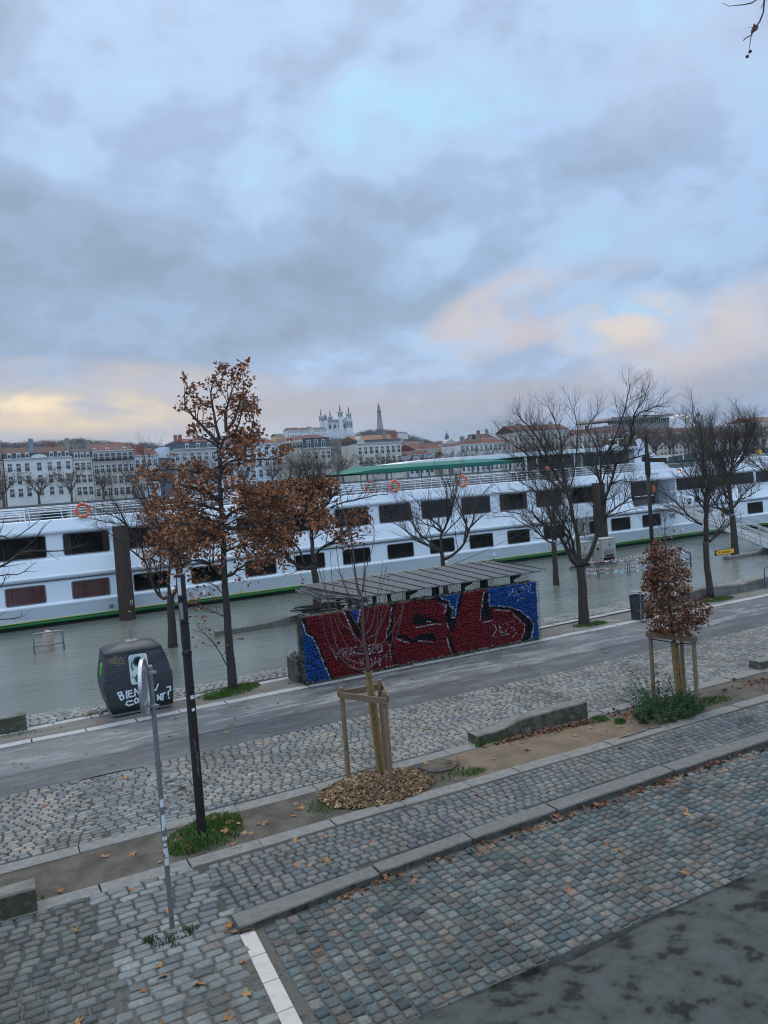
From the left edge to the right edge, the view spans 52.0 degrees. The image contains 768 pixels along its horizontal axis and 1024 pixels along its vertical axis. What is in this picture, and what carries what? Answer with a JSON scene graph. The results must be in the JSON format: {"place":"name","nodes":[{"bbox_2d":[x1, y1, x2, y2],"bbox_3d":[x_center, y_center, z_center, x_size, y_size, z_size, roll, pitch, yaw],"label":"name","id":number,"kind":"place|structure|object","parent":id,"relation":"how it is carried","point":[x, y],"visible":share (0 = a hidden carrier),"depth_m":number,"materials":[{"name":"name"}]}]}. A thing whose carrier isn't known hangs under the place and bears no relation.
{"place":"outdoors","nodes":[
{"label":"outdoors","id":0,"kind":"place"},
{"bbox_2d":[0,440,6,506],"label":"apartment house","id":1,"kind":"structure","parent":0,"point":[1,473],"depth_m":189.88,"materials":[{"name":"paint"}]},
{"bbox_2d":[1,437,75,506],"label":"apartment house","id":2,"kind":"structure","parent":0,"point":[33,460],"depth_m":192.76,"materials":[{"name":"paint"}]},
{"bbox_2d":[39,511,66,519],"bbox_3d":[-15.186,0.297,36.212,1.160,0.620,0.560,-5,3,-27],"label":"deck chest","id":3,"kind":"object","parent":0,"point":[52,514],"visible":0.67,"depth_m":35.98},
{"bbox_2d":[71,441,95,501],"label":"apartment house","id":4,"kind":"structure","parent":0,"point":[82,457],"depth_m":197.52,"materials":[{"name":"paint"}]},
{"bbox_2d":[90,443,135,499],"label":"apartment house","id":5,"kind":"structure","parent":0,"point":[107,454],"depth_m":200.80,"materials":[{"name":"paint"}]},
{"bbox_2d":[132,444,160,496],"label":"apartment house","id":6,"kind":"structure","parent":0,"point":[137,454],"depth_m":204.76,"materials":[{"name":"paint"}]},
{"bbox_2d":[154,447,172,494],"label":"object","id":7,"kind":"structure","parent":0,"point":[166,451],"depth_m":210.56,"materials":[{"name":"grey"}]},
{"bbox_2d":[140,924,201,948],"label":"grass","id":8,"kind":"structure","parent":0,"point":[148,938],"depth_m":9.73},
{"bbox_2d":[165,434,217,493],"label":"apartment house","id":9,"kind":"structure","parent":0,"point":[199,449],"depth_m":210.11,"materials":[{"name":"paint"}]},
{"bbox_2d":[3,432,426,482],"bbox_3d":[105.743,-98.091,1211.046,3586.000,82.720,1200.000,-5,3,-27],"label":"hill","id":10,"kind":"structure","parent":0,"point":[333,466],"depth_m":935.17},
{"bbox_2d":[1,428,432,463],"bbox_3d":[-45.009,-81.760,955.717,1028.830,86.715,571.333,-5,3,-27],"label":"hillside wood","id":11,"kind":"object","parent":10,"relation":"on","point":[77,440],"visible":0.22,"depth_m":1047.49,"materials":[{"name":"plant"}]},
{"bbox_2d":[283,428,300,440],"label":"hill house","id":12,"kind":"structure","parent":10,"relation":"on","point":[290,432],"depth_m":743.28,"materials":[{"name":"stone"}]},
{"bbox_2d":[318,405,358,439],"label":"basilica","id":13,"kind":"structure","parent":10,"relation":"on","point":[340,427],"depth_m":1214.93,"materials":[{"name":"stone"}]},
{"bbox_2d":[216,432,277,490],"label":"apartment house","id":14,"kind":"structure","parent":0,"point":[272,444],"depth_m":218.05,"materials":[{"name":"paint"}]},
{"bbox_2d":[275,435,331,480],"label":"corner house","id":15,"kind":"structure","parent":0,"point":[325,441],"depth_m":220.16,"materials":[{"name":"paint"}]},
{"bbox_2d":[29,611,614,726],"bbox_3d":[7.316,3.807,29.904,55.606,0.215,2.999,-5,3,-29],"label":"shore bed","id":16,"kind":"object","parent":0,"point":[178,695],"visible":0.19,"depth_m":21.51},
{"bbox_2d":[341,430,402,481],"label":"apartment house","id":17,"kind":"structure","parent":0,"point":[368,446],"depth_m":230.11,"materials":[{"name":"stone"}]},
{"bbox_2d":[10,612,740,989],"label":"ground","id":18,"kind":"structure","parent":0,"point":[336,722],"depth_m":18.08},
{"bbox_2d":[0,711,26,734],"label":"concrete bench","id":19,"kind":"object","parent":18,"relation":"on","point":[13,722],"visible":0.79,"depth_m":19.10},
{"bbox_2d":[0,878,37,920],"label":"concrete bench","id":20,"kind":"object","parent":18,"relation":"on","point":[18,899],"visible":0.82,"depth_m":10.56,"materials":[{"name":"concrete"}]},
{"bbox_2d":[138,658,178,934],"bbox_3d":[-2.804,3.599,9.860,0.204,3.582,0.704,-5,3,-10],"label":"round road sign","id":21,"kind":"object","parent":18,"relation":"on","point":[146,692],"visible":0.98,"depth_m":9.83,"materials":[{"name":"metal"}]},
{"bbox_2d":[0,609,630,735],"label":"bank edging","id":22,"kind":"object","parent":18,"relation":"on","point":[284,678],"visible":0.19,"depth_m":22.21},
{"bbox_2d":[0,694,767,922],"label":"strip edging","id":23,"kind":"object","parent":18,"relation":"on","point":[85,893],"visible":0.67,"depth_m":12.94,"materials":[{"name":"stone"}]},
{"bbox_2d":[0,668,767,874],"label":"path edging","id":24,"kind":"object","parent":18,"relation":"on","point":[72,851],"visible":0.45,"depth_m":13.72,"materials":[{"name":"stone"}]},
{"bbox_2d":[0,594,767,748],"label":"asphalt edging","id":25,"kind":"object","parent":18,"relation":"on","point":[21,742],"visible":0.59,"depth_m":21.16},
{"bbox_2d":[231,731,767,933],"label":"granite kerb","id":26,"kind":"structure","parent":18,"relation":"on","point":[262,915],"depth_m":11.77,"materials":[{"name":"stone"}]},
{"bbox_2d":[397,865,767,1023],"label":"parapet wall","id":27,"kind":"structure","parent":18,"relation":"on","point":[702,959],"depth_m":0.77,"materials":[{"name":"concrete"}]},
{"bbox_2d":[644,576,767,608],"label":"concrete wall","id":28,"kind":"structure","parent":18,"relation":"on","point":[747,585],"depth_m":30.82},
{"bbox_2d":[0,596,767,796],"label":"asphalt path","id":29,"kind":"structure","parent":0,"point":[51,762],"depth_m":19.54,"materials":[{"name":"asphalt"}]},
{"bbox_2d":[0,527,767,716],"bbox_3d":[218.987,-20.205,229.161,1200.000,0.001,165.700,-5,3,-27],"label":"river water","id":30,"kind":"structure","parent":0,"point":[58,677],"depth_m":31.86,"materials":[{"name":"liquid"}]},
{"bbox_2d":[0,510,88,619],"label":"quay tree","id":31,"kind":"object","parent":30,"relation":"in","point":[21,552],"visible":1,"depth_m":18.29,"materials":[{"name":"brown plant"}]},
{"bbox_2d":[32,630,64,653],"bbox_3d":[-12.568,5.016,29.548,1.101,1.072,0.064,-5,3,-27],"label":"steel rail","id":32,"kind":"object","parent":30,"relation":"in","point":[34,646],"visible":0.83,"depth_m":29.50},
{"bbox_2d":[43,630,54,650],"bbox_3d":[-12.719,5.009,29.864,0.400,1.080,0.400,-5,3,-27],"label":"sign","id":33,"kind":"object","parent":30,"relation":"in","point":[48,638],"visible":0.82,"depth_m":29.71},
{"bbox_2d":[112,525,135,620],"bbox_3d":[-11.778,3.260,35.762,0.734,5.280,0.736,-5,3,-27],"label":"mooring pile","id":34,"kind":"object","parent":30,"relation":"in","point":[125,593],"visible":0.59,"depth_m":35.47,"materials":[{"name":"metal"}]},
{"bbox_2d":[64,424,218,647],"bbox_3d":[-8.537,1.150,28.069,5.970,8.475,4.545,-3,3,22],"label":"quay tree","id":35,"kind":"object","parent":30,"relation":"in","point":[172,635],"visible":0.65,"depth_m":28.39,"materials":[{"name":"brown plant"}]},
{"bbox_2d":[0,469,521,523],"bbox_3d":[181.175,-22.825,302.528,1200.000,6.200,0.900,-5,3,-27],"label":"railing","id":36,"kind":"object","parent":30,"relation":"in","point":[227,502],"depth_m":189.74,"materials":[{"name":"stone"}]},
{"bbox_2d":[214,613,311,636],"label":"concrete wall","id":37,"kind":"structure","parent":30,"relation":"in","point":[278,622],"depth_m":30.94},
{"bbox_2d":[230,435,405,603],"bbox_3d":[-2.651,0.254,30.939,7.594,7.052,4.314,-4,3,14],"label":"quay tree","id":38,"kind":"object","parent":30,"relation":"on","point":[313,484],"visible":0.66,"depth_m":31.04,"materials":[{"name":"brown plant"}]},
{"bbox_2d":[0,438,767,633],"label":"river ship","id":39,"kind":"object","parent":30,"relation":"on","point":[77,584],"visible":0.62,"depth_m":42.68,"materials":[{"name":"white"}]},
{"bbox_2d":[0,508,25,521],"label":"deck bench","id":40,"kind":"object","parent":39,"relation":"on","point":[16,511],"visible":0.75,"depth_m":35.72,"materials":[{"name":"white metal"}]},
{"bbox_2d":[74,502,91,518],"bbox_3d":[-13.752,-0.066,35.921,0.778,0.778,0.114,-5,3,-27],"label":"lifebuoy","id":41,"kind":"object","parent":39,"relation":"attached to","point":[76,507],"visible":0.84,"depth_m":35.86,"materials":[{"name":"orange"}]},
{"bbox_2d":[383,447,603,491],"bbox_3d":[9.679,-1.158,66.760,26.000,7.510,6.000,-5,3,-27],"label":"canopy","id":42,"kind":"object","parent":39,"relation":"attached to","point":[442,459],"visible":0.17,"depth_m":61.67,"materials":[{"name":"grey"}]},
{"bbox_2d":[654,491,767,548],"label":"gangway","id":43,"kind":"object","parent":39,"relation":"attached to","point":[758,538],"visible":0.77,"depth_m":45.92,"materials":[{"name":"metal"}]},
{"bbox_2d":[373,447,499,593],"bbox_3d":[2.463,0.327,34.261,6.843,6.578,3.321,-3,3,26],"label":"quay tree","id":44,"kind":"object","parent":30,"relation":"on","point":[447,517],"visible":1,"depth_m":34.02,"materials":[{"name":"brown plant"}]},
{"bbox_2d":[476,420,581,584],"bbox_3d":[6.595,-0.365,36.768,5.524,8.507,5.268,-3,3,20],"label":"quay tree","id":45,"kind":"object","parent":30,"relation":"in","point":[555,566],"visible":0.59,"depth_m":36.82,"materials":[{"name":"brown plant"}]},
{"bbox_2d":[569,541,592,570],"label":"power cabinet","id":46,"kind":"object","parent":30,"relation":"in","point":[585,547],"visible":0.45,"depth_m":41.57,"materials":[{"name":"metal"}]},
{"bbox_2d":[577,518,590,540],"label":"notice board","id":47,"kind":"object","parent":30,"relation":"in","point":[586,530],"visible":0.57,"depth_m":42.66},
{"bbox_2d":[592,480,607,537],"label":"mooring pile","id":48,"kind":"object","parent":30,"relation":"in","point":[603,532],"visible":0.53,"depth_m":48.45,"materials":[{"name":"brown metal"}]},
{"bbox_2d":[594,537,616,565],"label":"power cabinet","id":49,"kind":"object","parent":30,"relation":"in","point":[605,549],"visible":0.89,"depth_m":42.61,"materials":[{"name":"metal"}]},
{"bbox_2d":[598,560,628,576],"bbox_3d":[11.135,2.932,38.198,1.385,1.111,0.087,-4,3,11],"label":"crowd barrier","id":50,"kind":"object","parent":30,"relation":"in","point":[618,570],"visible":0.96,"depth_m":38.16,"materials":[{"name":"white"}]},
{"bbox_2d":[585,547,691,571],"bbox_3d":[12.657,2.365,38.714,5.946,0.963,1.136,-4,2,-7],"label":"barrier tape","id":51,"kind":"object","parent":50,"relation":"attached to","point":[624,558],"visible":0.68,"depth_m":38.22,"materials":[{"name":"white"}]},
{"bbox_2d":[641,434,665,599],"bbox_3d":[10.547,0.404,30.387,0.894,6.850,0.207,-4,2,0],"label":"lamp post","id":52,"kind":"object","parent":30,"relation":"in","point":[647,460],"visible":0.73,"depth_m":30.26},
{"bbox_2d":[658,448,767,468],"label":"moored boat","id":53,"kind":"object","parent":30,"relation":"on","point":[677,456],"visible":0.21,"depth_m":74.09,"materials":[{"name":"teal metal"}]},
{"bbox_2d":[678,402,767,554],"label":"quay tree","id":54,"kind":"object","parent":30,"relation":"in","point":[750,435],"visible":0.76,"depth_m":41.99,"materials":[{"name":"brown plant"}]},
{"bbox_2d":[723,548,767,559],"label":"concrete wall","id":55,"kind":"structure","parent":30,"relation":"in","point":[762,551],"depth_m":41.88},
{"bbox_2d":[727,394,767,477],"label":"quay tree","id":56,"kind":"object","parent":30,"relation":"in","point":[762,464],"visible":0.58,"depth_m":45.52,"materials":[{"name":"brown plant"}]},
{"bbox_2d":[0,672,767,901],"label":"planting soil","id":57,"kind":"structure","parent":0,"point":[82,870],"depth_m":13.30,"materials":[{"name":"soil"}]},
{"bbox_2d":[176,573,206,837],"bbox_3d":[-3.061,3.129,12.524,0.156,4.326,0.168,-5,3,-27],"label":"lamp post","id":58,"kind":"object","parent":57,"relation":"on","point":[191,709],"visible":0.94,"depth_m":12.47,"materials":[{"name":"black"}]},
{"bbox_2d":[167,810,243,855],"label":"grass","id":59,"kind":"structure","parent":57,"relation":"on","point":[216,826],"depth_m":12.54,"materials":[{"name":"plant"}]},
{"bbox_2d":[8,640,535,898],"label":"grass","id":60,"kind":"structure","parent":57,"relation":"on","point":[42,896],"depth_m":22.16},
{"bbox_2d":[309,449,404,779],"bbox_3d":[-0.434,1.954,14.368,1.764,6.331,1.163,-5,3,-12],"label":"staked sapling","id":61,"kind":"object","parent":57,"relation":"on","point":[383,754],"visible":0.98,"depth_m":14.42,"materials":[{"name":"brown"}]},
{"bbox_2d":[317,766,435,809],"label":"wood chips","id":62,"kind":"object","parent":57,"relation":"on","point":[368,788],"visible":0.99,"depth_m":13.79,"materials":[{"name":"wood"}]},
{"bbox_2d":[306,765,485,812],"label":"grass","id":63,"kind":"structure","parent":57,"relation":"on","point":[472,770],"depth_m":14.34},
{"bbox_2d":[417,756,458,775],"bbox_3d":[1.093,4.718,14.758,0.438,0.164,1.075,-2,3,42],"label":"manhole cover","id":64,"kind":"object","parent":57,"relation":"on","point":[430,771],"visible":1,"depth_m":14.50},
{"bbox_2d":[475,694,731,747],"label":"grass","id":65,"kind":"structure","parent":57,"relation":"on","point":[601,718],"depth_m":16.86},
{"bbox_2d":[495,676,767,744],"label":"leaf litter","id":66,"kind":"object","parent":57,"relation":"on","point":[569,724],"visible":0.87,"depth_m":16.64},
{"bbox_2d":[621,664,690,708],"bbox_3d":[5.963,3.908,17.469,1.470,0.901,1.017,-4,2,5],"label":"weed bush","id":67,"kind":"object","parent":57,"relation":"on","point":[648,692],"visible":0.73,"depth_m":17.55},
{"bbox_2d":[631,688,709,724],"bbox_3d":[6.097,4.106,16.908,2.016,0.623,1.331,-5,3,-27],"label":"weed bush","id":68,"kind":"object","parent":57,"relation":"on","point":[692,710],"visible":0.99,"depth_m":16.76,"materials":[{"name":"plant"}]},
{"bbox_2d":[636,503,713,710],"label":"staked sapling","id":69,"kind":"object","parent":57,"relation":"on","point":[664,573],"visible":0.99,"depth_m":17.27,"materials":[{"name":"brown plant"}]},
{"bbox_2d":[0,747,767,1023],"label":"cobbled road","id":70,"kind":"structure","parent":0,"point":[120,1002],"depth_m":9.19,"materials":[{"name":"stone"}]},
{"bbox_2d":[0,898,128,1023],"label":"worn setts","id":71,"kind":"structure","parent":70,"relation":"on","point":[59,1006],"depth_m":9.24,"materials":[{"name":"stone"}]},
{"bbox_2d":[89,867,278,1023],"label":"crossing setts","id":72,"kind":"structure","parent":70,"relation":"on","point":[218,999],"depth_m":9.38,"materials":[{"name":"stone"}]},
{"bbox_2d":[240,930,301,1023],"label":"white stone line","id":73,"kind":"object","parent":70,"relation":"on","point":[282,1004],"visible":0.77,"depth_m":8.77,"materials":[{"name":"stone"}]},
{"bbox_2d":[0,701,767,989],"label":"cobbled strip","id":74,"kind":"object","parent":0,"point":[202,869],"depth_m":10.45,"materials":[{"name":"stone"}]},
{"bbox_2d":[206,702,767,913],"bbox_3d":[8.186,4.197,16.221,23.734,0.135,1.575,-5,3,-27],"label":"strip setts","id":75,"kind":"structure","parent":74,"relation":"on","point":[758,715],"depth_m":12.65,"materials":[{"name":"stone"}]},
{"bbox_2d":[0,587,767,744],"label":"bank soil","id":76,"kind":"structure","parent":0,"point":[266,687],"depth_m":20.82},
{"bbox_2d":[97,627,172,716],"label":"bottle bank","id":77,"kind":"structure","parent":76,"relation":"on","point":[117,673],"depth_m":19.91,"materials":[{"name":"plastic"}]},
{"bbox_2d":[197,682,259,699],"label":"grass","id":78,"kind":"structure","parent":76,"relation":"on","point":[224,692],"depth_m":21.31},
{"bbox_2d":[132,357,337,688],"bbox_3d":[-4.285,0.517,21.303,4.600,9.498,5.185,-5,3,-27],"label":"oak tree","id":79,"kind":"object","parent":76,"relation":"on","point":[211,534],"visible":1,"depth_m":21.28,"materials":[{"name":"brown plant"}]},
{"bbox_2d":[281,559,545,685],"bbox_3d":[0.866,3.222,24.627,8.562,2.428,2.969,-5,3,-27],"label":"gabion shelter","id":80,"kind":"object","parent":76,"relation":"on","point":[436,624],"visible":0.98,"depth_m":23.42,"materials":[{"name":"paint"}]},
{"bbox_2d":[477,360,697,624],"bbox_3d":[6.387,-0.344,26.669,7.752,9.163,5.263,-2,3,38],"label":"quay tree","id":81,"kind":"object","parent":76,"relation":"on","point":[579,565],"visible":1,"depth_m":26.61,"materials":[{"name":"brown plant"}]},
{"bbox_2d":[629,590,643,620],"bbox_3d":[8.743,3.216,27.163,0.530,0.985,0.556,-5,3,-27],"label":"litter bin","id":82,"kind":"object","parent":76,"relation":"on","point":[634,600],"visible":0.91,"depth_m":26.99,"materials":[{"name":"plastic"}]},
{"bbox_2d":[638,381,743,596],"bbox_3d":[12.060,-0.966,30.225,3.892,8.382,4.792,-2,3,44],"label":"quay tree","id":83,"kind":"object","parent":76,"relation":"on","point":[704,470],"visible":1,"depth_m":29.74,"materials":[{"name":"brown plant"}]},
{"bbox_2d":[704,595,733,602],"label":"grass","id":84,"kind":"structure","parent":76,"relation":"on","point":[720,598],"depth_m":29.72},
{"bbox_2d":[0,625,767,864],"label":"cobbled path","id":85,"kind":"structure","parent":0,"point":[106,833],"depth_m":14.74,"materials":[{"name":"stone"}]},
{"bbox_2d":[74,765,193,835],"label":"patch setts","id":86,"kind":"structure","parent":85,"relation":"on","point":[99,807],"depth_m":14.24,"materials":[{"name":"stone"}]},
{"bbox_2d":[468,698,587,743],"bbox_3d":[3.060,4.471,16.563,2.831,0.520,0.320,-5,3,-25],"label":"concrete bench","id":87,"kind":"object","parent":85,"relation":"on","point":[551,715],"visible":0.8,"depth_m":16.48,"materials":[{"name":"concrete"}]},
{"bbox_2d":[749,655,767,669],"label":"concrete bench","id":88,"kind":"object","parent":85,"relation":"on","point":[760,663],"visible":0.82,"depth_m":19.93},
{"bbox_2d":[0,0,767,448],"label":"sky","id":89,"kind":"structure","parent":0,"point":[434,213],"materials":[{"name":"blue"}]},
{"bbox_2d":[26,577,758,727],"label":"shore setts","id":90,"kind":"structure","parent":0,"point":[199,689],"depth_m":22.63,"materials":[{"name":"stone"}]},
{"bbox_2d":[402,450,434,477],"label":"apartment house","id":91,"kind":"structure","parent":0,"point":[415,473],"depth_m":245.60,"materials":[{"name":"paint"}]},
{"bbox_2d":[401,439,441,474],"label":"apartment house","id":92,"kind":"structure","parent":0,"point":[432,448],"depth_m":262.05,"materials":[{"name":"stone"}]},
{"bbox_2d":[442,433,512,474],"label":"apartment house","id":93,"kind":"structure","parent":0,"point":[470,443],"depth_m":252.96,"materials":[{"name":"stone"}]},
{"bbox_2d":[264,746,767,1023],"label":"road setts","id":94,"kind":"structure","parent":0,"point":[468,910],"depth_m":10.10,"materials":[{"name":"stone"}]},
{"bbox_2d":[332,745,766,900],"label":"leaf litter","id":95,"kind":"object","parent":94,"relation":"on","point":[634,792],"visible":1,"depth_m":12.26,"materials":[{"name":"plant"}]},
{"bbox_2d":[495,421,570,469],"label":"apartment house","id":96,"kind":"structure","parent":0,"point":[554,429],"depth_m":281.73,"materials":[{"name":"stone"}]},
{"bbox_2d":[569,425,630,448],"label":"apartment house","id":97,"kind":"structure","parent":0,"point":[586,438],"depth_m":294.31,"materials":[{"name":"stone"}]},
{"bbox_2d":[576,414,673,438],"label":"modern block","id":98,"kind":"structure","parent":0,"point":[650,419],"depth_m":354.81,"materials":[{"name":"stone"}]},
{"bbox_2d":[608,417,668,424],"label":"ribbon window","id":99,"kind":"structure","parent":98,"relation":"in","point":[636,421],"depth_m":354.80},
{"bbox_2d":[644,427,714,455],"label":"apartment house","id":100,"kind":"structure","parent":0,"point":[678,450],"depth_m":299.66,"materials":[{"name":"stone"}]},
{"bbox_2d":[729,417,767,448],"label":"apartment house","id":101,"kind":"structure","parent":0,"point":[764,420],"depth_m":302.01,"materials":[{"name":"beige tile"}]},
{"label":"far street","id":102,"kind":"structure","parent":0,"visible":0},
{"bbox_2d":[0,467,22,506],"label":"plane tree","id":103,"kind":"object","parent":102,"relation":"on","point":[3,483],"visible":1,"depth_m":173.20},
{"bbox_2d":[13,467,60,503],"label":"plane tree","id":104,"kind":"object","parent":102,"relation":"on","point":[31,482],"visible":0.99,"depth_m":175.53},
{"bbox_2d":[50,463,86,501],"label":"plane tree","id":105,"kind":"object","parent":102,"relation":"on","point":[70,482],"visible":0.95,"depth_m":179.72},
{"bbox_2d":[89,466,118,498],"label":"plane tree","id":106,"kind":"object","parent":102,"relation":"on","point":[102,479],"visible":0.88,"depth_m":181.94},
{"bbox_2d":[116,459,145,492],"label":"plane tree","id":107,"kind":"object","parent":102,"relation":"on","point":[135,472],"visible":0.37,"depth_m":185.08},
{"bbox_2d":[258,460,285,485],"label":"plane tree","id":108,"kind":"object","parent":102,"relation":"on","point":[270,467],"visible":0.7,"depth_m":200.34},
{"bbox_2d":[327,452,360,481],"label":"plane tree","id":109,"kind":"object","parent":102,"relation":"on","point":[344,464],"visible":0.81,"depth_m":210.70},
{"bbox_2d":[356,454,378,479],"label":"plane tree","id":110,"kind":"object","parent":102,"relation":"on","point":[371,461],"visible":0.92,"depth_m":212.88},
{"bbox_2d":[373,448,397,478],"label":"plane tree","id":111,"kind":"object","parent":102,"relation":"on","point":[386,462],"visible":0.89,"depth_m":215.62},
{"bbox_2d":[641,428,665,454],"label":"plane tree","id":112,"kind":"object","parent":102,"relation":"on","point":[659,443],"visible":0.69,"depth_m":262.07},
{"bbox_2d":[655,424,690,453],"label":"plane tree","id":113,"kind":"object","parent":102,"relation":"on","point":[677,439],"visible":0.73,"depth_m":263.74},
{"label":"upper pavement","id":114,"kind":"structure","parent":0,"visible":0},
{"bbox_2d":[723,0,764,57],"bbox_3d":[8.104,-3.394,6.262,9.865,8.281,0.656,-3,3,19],"label":"plane tree","id":115,"kind":"object","parent":114,"relation":"on","point":[754,28],"visible":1,"depth_m":7.50,"materials":[{"name":"brown plant"}]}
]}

